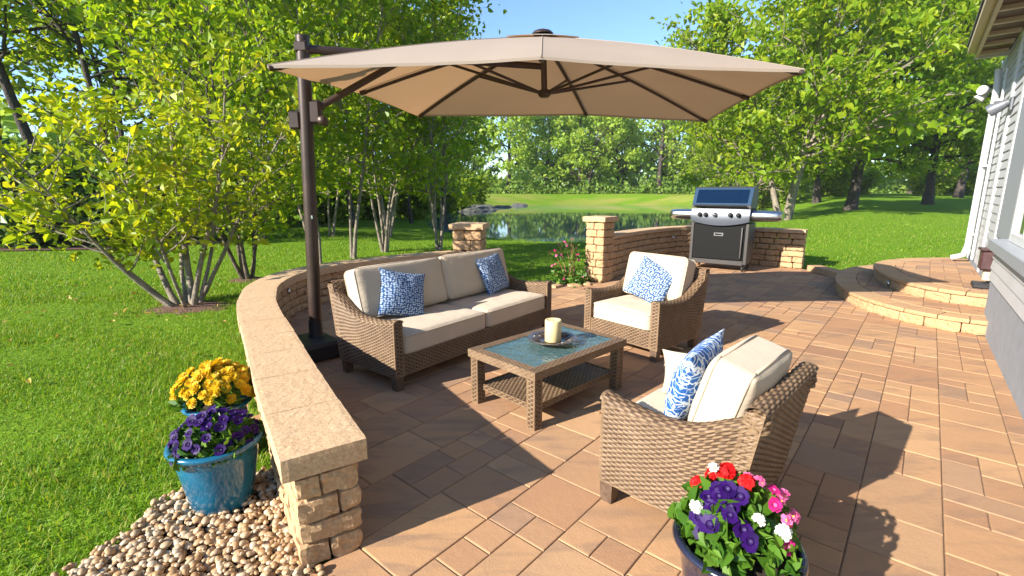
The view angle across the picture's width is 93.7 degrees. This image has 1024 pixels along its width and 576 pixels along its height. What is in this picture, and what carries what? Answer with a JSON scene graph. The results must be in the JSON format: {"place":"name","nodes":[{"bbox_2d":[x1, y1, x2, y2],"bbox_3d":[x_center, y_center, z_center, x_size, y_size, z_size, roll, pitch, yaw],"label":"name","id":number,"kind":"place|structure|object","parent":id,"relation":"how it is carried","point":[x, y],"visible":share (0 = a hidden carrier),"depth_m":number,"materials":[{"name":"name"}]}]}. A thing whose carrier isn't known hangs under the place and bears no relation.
{"place":"outdoors","nodes":[
{"label":"outdoors","id":0,"kind":"place"},
{"bbox_2d":[0,234,251,250],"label":"mulch ground","id":1,"kind":"structure","parent":0,"point":[70,247],"depth_m":13.21,"materials":[{"name":"brown soil"}]},
{"bbox_2d":[0,1,101,139],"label":"woodland tree","id":2,"kind":"object","parent":1,"relation":"on","point":[21,80],"visible":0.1,"depth_m":17.50,"materials":[{"name":"green plant"}]},
{"bbox_2d":[0,137,105,248],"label":"shrub","id":3,"kind":"object","parent":1,"relation":"on","point":[37,236],"visible":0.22,"depth_m":12.84,"materials":[{"name":"green plant"}]},
{"bbox_2d":[0,0,182,154],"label":"woodland tree","id":4,"kind":"object","parent":1,"relation":"on","point":[24,129],"visible":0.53,"depth_m":14.12,"materials":[{"name":"green plant"}]},
{"bbox_2d":[43,156,166,246],"bbox_3d":[-11.274,-2.381,13.609,3.159,2.542,3.220,-2,11,-9],"label":"shrub","id":5,"kind":"object","parent":1,"relation":"on","point":[84,192],"visible":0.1,"depth_m":12.98,"materials":[{"name":"green plant"}]},
{"bbox_2d":[0,0,228,173],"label":"woodland tree","id":6,"kind":"object","parent":1,"relation":"on","point":[35,18],"visible":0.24,"depth_m":14.13,"materials":[{"name":"green plant"}]},
{"bbox_2d":[4,0,292,242],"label":"woodland tree","id":7,"kind":"object","parent":1,"relation":"on","point":[78,9],"visible":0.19,"depth_m":12.41,"materials":[{"name":"green plant"}]},
{"bbox_2d":[152,168,281,240],"bbox_3d":[-9.198,-2.886,15.313,3.606,2.847,3.538,4,12,18],"label":"shrub","id":8,"kind":"object","parent":1,"relation":"on","point":[226,228],"visible":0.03,"depth_m":15.11,"materials":[{"name":"green plant"}]},
{"bbox_2d":[50,466,326,575],"bbox_3d":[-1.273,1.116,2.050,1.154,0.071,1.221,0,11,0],"label":"river pebbles","id":9,"kind":"object","parent":0,"point":[136,556],"visible":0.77,"depth_m":2.06,"materials":[{"name":"stone"}]},
{"bbox_2d":[163,430,263,515],"bbox_3d":[-1.430,0.898,2.352,0.416,0.356,0.416,0,11,0],"label":"teal flower pot","id":10,"kind":"object","parent":9,"relation":"on","point":[209,489],"visible":0.59,"depth_m":2.22,"materials":[{"name":"ceramic"}]},
{"bbox_2d":[164,405,266,471],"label":"purple petunias","id":11,"kind":"object","parent":10,"relation":"in","point":[217,432],"visible":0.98,"depth_m":2.23,"materials":[{"name":"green plant"}]},
{"bbox_2d":[142,301,236,314],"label":"mulch ground","id":12,"kind":"structure","parent":0,"point":[205,305],"depth_m":6.34,"materials":[{"name":"brown soil"}]},
{"bbox_2d":[227,276,262,282],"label":"mulch ground","id":13,"kind":"structure","parent":0,"point":[239,280],"depth_m":8.38,"materials":[{"name":"brown soil"}]},
{"bbox_2d":[0,193,972,575],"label":"lawn","id":14,"kind":"structure","parent":0,"point":[882,205],"depth_m":5.78,"materials":[{"name":"green plant"}]},
{"bbox_2d":[0,0,204,169],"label":"woodland tree","id":15,"kind":"object","parent":14,"relation":"on","point":[21,86],"visible":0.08,"depth_m":18.64,"materials":[{"name":"green plant"}]},
{"bbox_2d":[0,285,268,575],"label":"grass","id":16,"kind":"structure","parent":14,"relation":"on","point":[112,391],"depth_m":3.54,"materials":[{"name":"green plant"}]},
{"bbox_2d":[2,267,272,393],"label":"fallen leaves","id":17,"kind":"object","parent":14,"relation":"on","point":[28,380],"visible":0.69,"depth_m":5.96,"materials":[{"name":"yellow plant"}]},
{"bbox_2d":[0,25,324,307],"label":"multi stem tree","id":18,"kind":"object","parent":14,"relation":"on","point":[139,216],"visible":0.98,"depth_m":5.92,"materials":[{"name":"green plant"}]},
{"bbox_2d":[77,0,264,121],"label":"woodland tree","id":19,"kind":"object","parent":14,"relation":"on","point":[105,75],"visible":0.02,"depth_m":18.39,"materials":[{"name":"green plant"}]},
{"bbox_2d":[42,0,360,278],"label":"slender tree","id":20,"kind":"object","parent":14,"relation":"on","point":[194,11],"visible":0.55,"depth_m":7.38,"materials":[{"name":"green plant"}]},
{"bbox_2d":[180,395,252,416],"bbox_3d":[-1.720,0.814,2.835,0.366,0.331,0.366,0,11,0],"label":"teal flower pot","id":21,"kind":"object","parent":14,"relation":"on","point":[243,404],"visible":0.16,"depth_m":2.77,"materials":[{"name":"ceramic"}]},
{"bbox_2d":[168,357,255,411],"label":"yellow chrysanthemums","id":22,"kind":"object","parent":21,"relation":"in","point":[218,381],"visible":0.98,"depth_m":2.66,"materials":[{"name":"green plant"}]},
{"bbox_2d":[113,0,328,240],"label":"woodland tree","id":23,"kind":"object","parent":14,"relation":"on","point":[166,20],"visible":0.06,"depth_m":12.66,"materials":[{"name":"green plant"}]},
{"bbox_2d":[172,0,350,229],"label":"woodland tree","id":24,"kind":"object","parent":14,"relation":"on","point":[291,1],"depth_m":17.82,"materials":[{"name":"green plant"}]},
{"bbox_2d":[246,151,316,226],"bbox_3d":[-10.747,-4.257,20.735,4.376,3.397,3.967,-6,13,-26],"label":"shrub","id":25,"kind":"object","parent":14,"relation":"on","point":[287,206],"visible":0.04,"depth_m":20.90,"materials":[{"name":"green plant"}]},
{"bbox_2d":[189,0,388,263],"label":"slender tree","id":26,"kind":"object","parent":14,"relation":"on","point":[345,138],"visible":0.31,"depth_m":9.58,"materials":[{"name":"green plant"}]},
{"bbox_2d":[0,230,586,303],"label":"grass","id":27,"kind":"structure","parent":14,"relation":"on","point":[237,283],"depth_m":10.40,"materials":[{"name":"green plant"}]},
{"bbox_2d":[250,0,388,227],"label":"woodland tree","id":28,"kind":"object","parent":14,"relation":"on","point":[353,213],"visible":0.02,"depth_m":21.54,"materials":[{"name":"green plant"}]},
{"bbox_2d":[260,0,389,236],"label":"woodland tree","id":29,"kind":"object","parent":14,"relation":"on","point":[331,169],"visible":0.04,"depth_m":15.88,"materials":[{"name":"green plant"}]},
{"bbox_2d":[294,154,375,224],"bbox_3d":[-9.166,-4.939,23.295,4.484,3.840,4.947,-8,14,-33],"label":"shrub","id":30,"kind":"object","parent":14,"relation":"on","point":[341,215],"visible":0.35,"depth_m":23.11,"materials":[{"name":"green plant"}]},
{"bbox_2d":[245,0,441,258],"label":"slender tree","id":31,"kind":"object","parent":14,"relation":"on","point":[330,176],"visible":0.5,"depth_m":10.25,"materials":[{"name":"green plant"}]},
{"bbox_2d":[353,167,404,219],"bbox_3d":[-8.637,-6.006,28.967,4.484,3.840,4.947,7,14,33],"label":"shrub","id":32,"kind":"object","parent":14,"relation":"on","point":[368,213],"visible":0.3,"depth_m":28.35,"materials":[{"name":"green plant"}]},
{"bbox_2d":[282,0,492,251],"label":"slender tree","id":33,"kind":"object","parent":14,"relation":"on","point":[384,241],"visible":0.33,"depth_m":11.76,"materials":[{"name":"green plant"}]},
{"bbox_2d":[328,2,452,236],"bbox_3d":[-4.252,-6.128,16.850,4.994,8.748,5.093,-1,11,-7],"label":"woodland tree","id":34,"kind":"object","parent":14,"relation":"on","point":[393,216],"visible":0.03,"depth_m":16.74,"materials":[{"name":"green plant"}]},
{"bbox_2d":[352,0,464,223],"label":"woodland tree","id":35,"kind":"object","parent":14,"relation":"on","point":[408,198],"visible":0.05,"depth_m":25.76,"materials":[{"name":"green plant"}]},
{"bbox_2d":[384,167,452,219],"bbox_3d":[-6.457,-6.458,30.552,5.518,4.283,5.002,6,13,26],"label":"shrub","id":36,"kind":"object","parent":14,"relation":"on","point":[420,209],"visible":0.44,"depth_m":30.41,"materials":[{"name":"green plant"}]},
{"bbox_2d":[334,0,507,250],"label":"slender tree","id":37,"kind":"object","parent":14,"relation":"on","point":[444,121],"visible":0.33,"depth_m":11.79,"materials":[{"name":"green plant"}]},
{"bbox_2d":[380,24,476,214],"bbox_3d":[-5.991,-12.379,34.785,6.914,14.266,7.331,0,11,-1],"label":"woodland tree","id":38,"kind":"object","parent":14,"relation":"on","point":[454,160],"visible":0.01,"depth_m":34.44,"materials":[{"name":"green plant"}]},
{"bbox_2d":[407,116,477,180],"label":"tree","id":39,"kind":"object","parent":14,"relation":"on","point":[468,169],"visible":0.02,"depth_m":74.55,"materials":[{"name":"green plant"}]},
{"bbox_2d":[400,0,491,219],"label":"woodland tree","id":40,"kind":"object","parent":14,"relation":"on","point":[477,119],"visible":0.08,"depth_m":29.83,"materials":[{"name":"green plant"}]},
{"bbox_2d":[429,181,470,213],"bbox_3d":[-5.532,-7.704,39.036,4.376,3.397,3.967,-1,11,-3],"label":"shrub","id":41,"kind":"object","parent":14,"relation":"on","point":[451,204],"visible":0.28,"depth_m":38.84,"materials":[{"name":"green plant"}]},
{"bbox_2d":[0,96,905,210],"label":"woods","id":42,"kind":"object","parent":14,"relation":"on","point":[8,125],"visible":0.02,"depth_m":31.20,"materials":[{"name":"green plant"}]},
{"bbox_2d":[447,173,478,210],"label":"shrub","id":43,"kind":"object","parent":14,"relation":"on","point":[461,206],"visible":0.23,"depth_m":43.57,"materials":[{"name":"green plant"}]},
{"bbox_2d":[458,208,486,211],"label":"boulder","id":44,"kind":"object","parent":14,"relation":"on","point":[473,210],"visible":0.34,"depth_m":43.28,"materials":[{"name":"grey stone"}]},
{"bbox_2d":[448,116,503,178],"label":"tree","id":45,"kind":"object","parent":14,"relation":"on","point":[478,165],"visible":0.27,"depth_m":76.00,"materials":[{"name":"green plant"}]},
{"bbox_2d":[456,168,495,206],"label":"shrub","id":46,"kind":"object","parent":14,"relation":"on","point":[481,197],"visible":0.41,"depth_m":51.37,"materials":[{"name":"green plant"}]},
{"bbox_2d":[467,204,497,209],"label":"boulder","id":47,"kind":"object","parent":14,"relation":"on","point":[487,207],"visible":0.26,"depth_m":49.08,"materials":[{"name":"grey stone"}]},
{"bbox_2d":[496,205,510,207],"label":"boulder","id":48,"kind":"object","parent":14,"relation":"on","point":[500,206],"visible":0.12,"depth_m":55.45,"materials":[{"name":"grey stone"}]},
{"bbox_2d":[479,116,544,193],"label":"tree","id":49,"kind":"object","parent":14,"relation":"on","point":[521,151],"visible":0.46,"depth_m":72.72,"materials":[{"name":"green plant"}]},
{"bbox_2d":[510,203,527,205],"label":"boulder","id":50,"kind":"object","parent":14,"relation":"on","point":[518,204],"visible":0.41,"depth_m":61.19,"materials":[{"name":"grey stone"}]},
{"bbox_2d":[503,116,548,185],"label":"tree","id":51,"kind":"object","parent":14,"relation":"on","point":[512,147],"visible":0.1,"depth_m":85.53,"materials":[{"name":"green plant"}]},
{"bbox_2d":[513,116,577,193],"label":"tree","id":52,"kind":"object","parent":14,"relation":"on","point":[541,129],"visible":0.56,"depth_m":75.50,"materials":[{"name":"green plant"}]},
{"bbox_2d":[538,117,582,183],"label":"tree","id":53,"kind":"object","parent":14,"relation":"on","point":[558,151],"visible":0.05,"depth_m":87.31,"materials":[{"name":"green plant"}]},
{"bbox_2d":[546,115,630,193],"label":"tree","id":54,"kind":"object","parent":14,"relation":"on","point":[573,152],"visible":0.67,"depth_m":73.69,"materials":[{"name":"green plant"}]},
{"bbox_2d":[560,116,630,185],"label":"tree","id":55,"kind":"object","parent":14,"relation":"on","point":[590,132],"visible":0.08,"depth_m":85.47,"materials":[{"name":"green plant"}]},
{"bbox_2d":[578,117,654,190],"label":"tree","id":56,"kind":"object","parent":14,"relation":"on","point":[627,158],"visible":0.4,"depth_m":76.56,"materials":[{"name":"green plant"}]},
{"bbox_2d":[593,120,652,185],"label":"tree","id":57,"kind":"object","parent":14,"relation":"on","point":[640,167],"visible":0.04,"depth_m":88.48,"materials":[{"name":"green plant"}]},
{"bbox_2d":[618,47,697,193],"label":"tree","id":58,"kind":"object","parent":14,"relation":"on","point":[662,147],"visible":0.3,"depth_m":75.40,"materials":[{"name":"green plant"}]},
{"bbox_2d":[636,120,686,175],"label":"tree","id":59,"kind":"object","parent":14,"relation":"on","point":[652,163],"visible":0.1,"depth_m":87.47,"materials":[{"name":"green plant"}]},
{"bbox_2d":[651,120,717,193],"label":"tree","id":60,"kind":"object","parent":14,"relation":"on","point":[671,157],"visible":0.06,"depth_m":76.99,"materials":[{"name":"green plant"}]},
{"bbox_2d":[435,159,955,193],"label":"undergrowth","id":61,"kind":"object","parent":14,"relation":"on","point":[605,186],"visible":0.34,"depth_m":75.35,"materials":[{"name":"green plant"}]},
{"bbox_2d":[666,88,808,206],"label":"maple tree","id":62,"kind":"object","parent":14,"relation":"on","point":[708,158],"visible":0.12,"depth_m":48.85,"materials":[{"name":"green plant"}]},
{"bbox_2d":[716,86,787,173],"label":"tree","id":63,"kind":"object","parent":14,"relation":"on","point":[762,135],"depth_m":69.39,"materials":[{"name":"green plant"}]},
{"bbox_2d":[569,214,969,269],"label":"grass","id":64,"kind":"structure","parent":14,"relation":"on","point":[885,233],"depth_m":15.04,"materials":[{"name":"green plant"}]},
{"bbox_2d":[739,174,806,208],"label":"shrub","id":65,"kind":"object","parent":14,"relation":"on","point":[765,201],"visible":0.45,"depth_m":50.25,"materials":[{"name":"green plant"}]},
{"bbox_2d":[762,58,848,203],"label":"maple tree","id":66,"kind":"object","parent":14,"relation":"on","point":[816,197],"visible":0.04,"depth_m":42.93,"materials":[{"name":"green plant"}]},
{"bbox_2d":[650,0,981,219],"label":"maple tree","id":67,"kind":"object","parent":14,"relation":"on","point":[810,23],"visible":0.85,"depth_m":21.82,"materials":[{"name":"green plant"}]},
{"bbox_2d":[807,155,870,196],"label":"shrub","id":68,"kind":"object","parent":14,"relation":"on","point":[834,184],"visible":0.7,"depth_m":47.73,"materials":[{"name":"green plant"}]},
{"bbox_2d":[810,160,882,183],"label":"shrub","id":69,"kind":"object","parent":14,"relation":"on","point":[864,168],"visible":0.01,"depth_m":56.23,"materials":[{"name":"green plant"}]},
{"bbox_2d":[847,166,883,194],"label":"shrub","id":70,"kind":"object","parent":14,"relation":"on","point":[869,177],"visible":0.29,"depth_m":51.42,"materials":[{"name":"green plant"}]},
{"bbox_2d":[776,0,993,210],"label":"maple tree","id":71,"kind":"object","parent":14,"relation":"on","point":[962,11],"visible":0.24,"depth_m":24.93,"materials":[{"name":"green plant"}]},
{"bbox_2d":[878,76,958,193],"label":"tree","id":72,"kind":"object","parent":14,"relation":"on","point":[908,161],"visible":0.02,"depth_m":68.31,"materials":[{"name":"green plant"}]},
{"bbox_2d":[901,162,961,195],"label":"shrub","id":73,"kind":"object","parent":14,"relation":"on","point":[916,184],"visible":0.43,"depth_m":49.98,"materials":[{"name":"green plant"}]},
{"bbox_2d":[881,1,1021,204],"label":"maple tree","id":74,"kind":"object","parent":14,"relation":"on","point":[937,143],"visible":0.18,"depth_m":31.10,"materials":[{"name":"green plant"}]},
{"bbox_2d":[940,159,979,194],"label":"shrub","id":75,"kind":"object","parent":14,"relation":"on","point":[970,187],"visible":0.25,"depth_m":52.63,"materials":[{"name":"green plant"}]},
{"bbox_2d":[919,56,1006,197],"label":"maple tree","id":76,"kind":"object","parent":14,"relation":"on","point":[959,191],"visible":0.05,"depth_m":44.78,"materials":[{"name":"green plant"}]},
{"bbox_2d":[950,0,1023,420],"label":"house","id":77,"kind":"structure","parent":14,"relation":"on","point":[996,223],"depth_m":5.89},
{"bbox_2d":[970,247,993,288],"bbox_3d":[5.808,-0.250,5.913,0.158,0.488,0.280,9,15,39],"label":"hose box","id":78,"kind":"object","parent":77,"relation":"attached to","point":[985,260],"visible":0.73,"depth_m":5.84,"materials":[{"name":"brown plastic"}]},
{"bbox_2d":[974,85,991,102],"bbox_3d":[7.766,-3.169,7.847,0.346,0.250,0.249,0,11,0],"label":"flood light","id":79,"kind":"object","parent":77,"relation":"attached to","point":[983,91],"visible":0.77,"depth_m":7.81,"materials":[{"name":"white plastic"}]},
{"bbox_2d":[985,96,1014,116],"bbox_3d":[6.561,-2.437,6.462,0.169,0.235,0.274,-9,14,-38],"label":"wall light fitting","id":80,"kind":"object","parent":77,"relation":"attached to","point":[994,109],"depth_m":6.42,"materials":[{"name":"white metal"}]},
{"bbox_2d":[1009,166,1023,248],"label":"window frame","id":81,"kind":"structure","parent":77,"relation":"in","point":[1016,236],"depth_m":4.82,"materials":[{"name":"white plastic"}]},
{"bbox_2d":[0,0,984,183],"label":"sky","id":82,"kind":"structure","parent":0,"point":[629,21],"materials":[{"name":"blue"}]},
{"bbox_2d":[537,280,593,285],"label":"planting bed ground","id":83,"kind":"structure","parent":0,"point":[564,284],"depth_m":8.18,"materials":[{"name":"soil"}]},
{"bbox_2d":[538,238,598,287],"bbox_3d":[0.978,-0.446,8.043,0.847,0.764,0.780,-9,15,-39],"label":"garden rose","id":84,"kind":"object","parent":83,"relation":"on","point":[573,276],"visible":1,"depth_m":8.02,"materials":[{"name":"green plant"}]},
{"bbox_2d":[428,205,764,241],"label":"pond water","id":85,"kind":"structure","parent":0,"point":[559,223],"depth_m":31.15,"materials":[{"name":"teal liquid"}]},
{"bbox_2d":[252,262,1023,575],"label":"patio","id":86,"kind":"structure","parent":0,"point":[896,529],"depth_m":2.75,"materials":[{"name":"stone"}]},
{"bbox_2d":[236,222,489,566],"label":"curved seat wall","id":87,"kind":"structure","parent":86,"relation":"on","point":[316,440],"depth_m":2.24,"materials":[{"name":"stone"}]},
{"bbox_2d":[327,248,551,391],"bbox_3d":[-0.557,0.148,4.636,0.862,0.892,2.137,9,14,37],"label":"wicker sofa","id":88,"kind":"object","parent":86,"relation":"on","point":[461,305],"visible":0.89,"depth_m":4.11,"materials":[{"name":"fabric"}]},
{"bbox_2d":[378,267,424,315],"bbox_3d":[-0.948,0.051,4.157,0.440,0.420,0.154,8,-18,-37],"label":"throw pillow","id":89,"kind":"object","parent":88,"relation":"on","point":[401,294],"visible":0.96,"depth_m":4.09,"materials":[{"name":"blue fabric"}]},
{"bbox_2d":[476,252,509,294],"bbox_3d":[-0.197,-0.152,5.135,0.152,0.420,0.440,-17,6,34],"label":"throw pillow","id":90,"kind":"object","parent":88,"relation":"on","point":[493,273],"visible":0.99,"depth_m":5.04,"materials":[{"name":"blue fabric"}]},
{"bbox_2d":[267,29,804,362],"bbox_3d":[0.196,-1.045,5.073,4.692,3.056,2.784,0,11,0],"label":"cantilever umbrella","id":91,"kind":"object","parent":86,"relation":"on","point":[542,72],"visible":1,"depth_m":4.54,"materials":[{"name":"beige fabric"}]},
{"bbox_2d":[468,323,626,430],"bbox_3d":[0.280,0.607,3.589,1.026,0.403,0.666,-11,16,-43],"label":"coffee table","id":92,"kind":"object","parent":86,"relation":"on","point":[535,379],"visible":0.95,"depth_m":3.43,"materials":[{"name":"wicker"}]},
{"bbox_2d":[527,330,577,344],"bbox_3d":[0.300,0.384,3.575,0.376,0.041,0.376,0,11,0],"label":"plate","id":93,"kind":"object","parent":92,"relation":"on","point":[537,337],"visible":0.73,"depth_m":3.59,"materials":[{"name":"metal"}]},
{"bbox_2d":[545,318,561,342],"bbox_3d":[0.305,0.309,3.560,0.122,0.174,0.122,0,11,0],"label":"pillar candle","id":94,"kind":"object","parent":93,"relation":"on","point":[552,330],"visible":0.98,"depth_m":3.51,"materials":[{"name":"wax"}]},
{"bbox_2d":[552,283,562,287],"bbox_3d":[0.719,-0.034,7.764,0.195,0.060,0.140,-10,15,-41],"label":"edging stone","id":95,"kind":"object","parent":86,"relation":"on","point":[557,285],"visible":0.87,"depth_m":7.72,"materials":[{"name":"beige stone"}]},
{"bbox_2d":[567,283,581,286],"bbox_3d":[1.020,-0.038,7.808,0.227,0.063,0.162,-2,11,-9],"label":"edging stone","id":96,"kind":"object","parent":86,"relation":"on","point":[573,284],"visible":0.86,"depth_m":7.75,"materials":[{"name":"beige stone"}]},
{"bbox_2d":[584,251,709,362],"bbox_3d":[1.325,0.120,4.777,0.842,0.892,0.878,-9,15,-39],"label":"wicker armchair","id":97,"kind":"object","parent":86,"relation":"on","point":[673,318],"visible":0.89,"depth_m":4.58,"materials":[{"name":"wicker"}]},
{"bbox_2d":[623,255,671,302],"bbox_3d":[1.379,-0.061,4.743,0.440,0.420,0.159,33,5,38],"label":"throw pillow","id":98,"kind":"object","parent":97,"relation":"on","point":[650,281],"visible":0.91,"depth_m":4.69,"materials":[{"name":"blue fabric"}]},
{"bbox_2d":[583,215,807,282],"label":"curved back wall","id":99,"kind":"structure","parent":86,"relation":"on","point":[609,248],"depth_m":9.49,"materials":[{"name":"stone"}]},
{"bbox_2d":[599,335,818,512],"bbox_3d":[0.932,0.644,2.305,0.727,0.834,0.733,-11,16,-44],"label":"wicker armchair","id":100,"kind":"object","parent":86,"relation":"on","point":[748,404],"visible":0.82,"depth_m":2.06,"materials":[{"name":"wicker"}]},
{"bbox_2d":[661,349,687,392],"bbox_3d":[0.971,0.456,2.451,0.400,0.270,0.133,5,24,24],"label":"throw pillow","id":101,"kind":"object","parent":100,"relation":"on","point":[673,360],"visible":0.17,"depth_m":2.47,"materials":[{"name":"beige fabric"}]},
{"bbox_2d":[664,328,724,420],"bbox_3d":[0.853,0.436,2.250,0.174,0.440,0.460,27,28,32],"label":"throw pillow","id":102,"kind":"object","parent":100,"relation":"on","point":[688,373],"visible":0.56,"depth_m":2.10,"materials":[{"name":"blue fabric"}]},
{"bbox_2d":[670,187,784,271],"bbox_3d":[4.142,-1.169,9.417,2.020,1.600,0.732,8,14,36],"label":"gas grill","id":103,"kind":"object","parent":86,"relation":"on","point":[722,229],"visible":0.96,"depth_m":9.20,"materials":[{"name":"grey metal"}]},
{"bbox_2d":[692,224,745,260],"bbox_3d":[3.977,-0.892,9.281,0.930,0.665,0.076,8,14,36],"label":"door","id":104,"kind":"structure","parent":103,"relation":"in","point":[709,241],"depth_m":9.28,"materials":[{"name":"black metal"}]},
{"bbox_2d":[672,518,808,575],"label":"dark flower pot","id":105,"kind":"object","parent":86,"relation":"on","point":[692,563],"visible":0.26,"depth_m":1.57,"materials":[{"name":"blue ceramic"}]},
{"bbox_2d":[667,462,804,575],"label":"mixed flowers","id":106,"kind":"object","parent":105,"relation":"in","point":[740,514],"visible":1,"depth_m":1.53,"materials":[{"name":"multicoloured plant"}]},
{"bbox_2d":[807,265,840,277],"bbox_3d":[5.845,-0.303,8.873,0.288,0.122,0.917,0,11,0],"label":"stone edging","id":107,"kind":"object","parent":86,"relation":"on","point":[826,271],"visible":0.83,"depth_m":8.88,"materials":[{"name":"beige stone"}]},
{"bbox_2d":[835,257,988,335],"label":"curved steps","id":108,"kind":"structure","parent":86,"relation":"on","point":[941,293],"depth_m":6.23,"materials":[{"name":"stone"}]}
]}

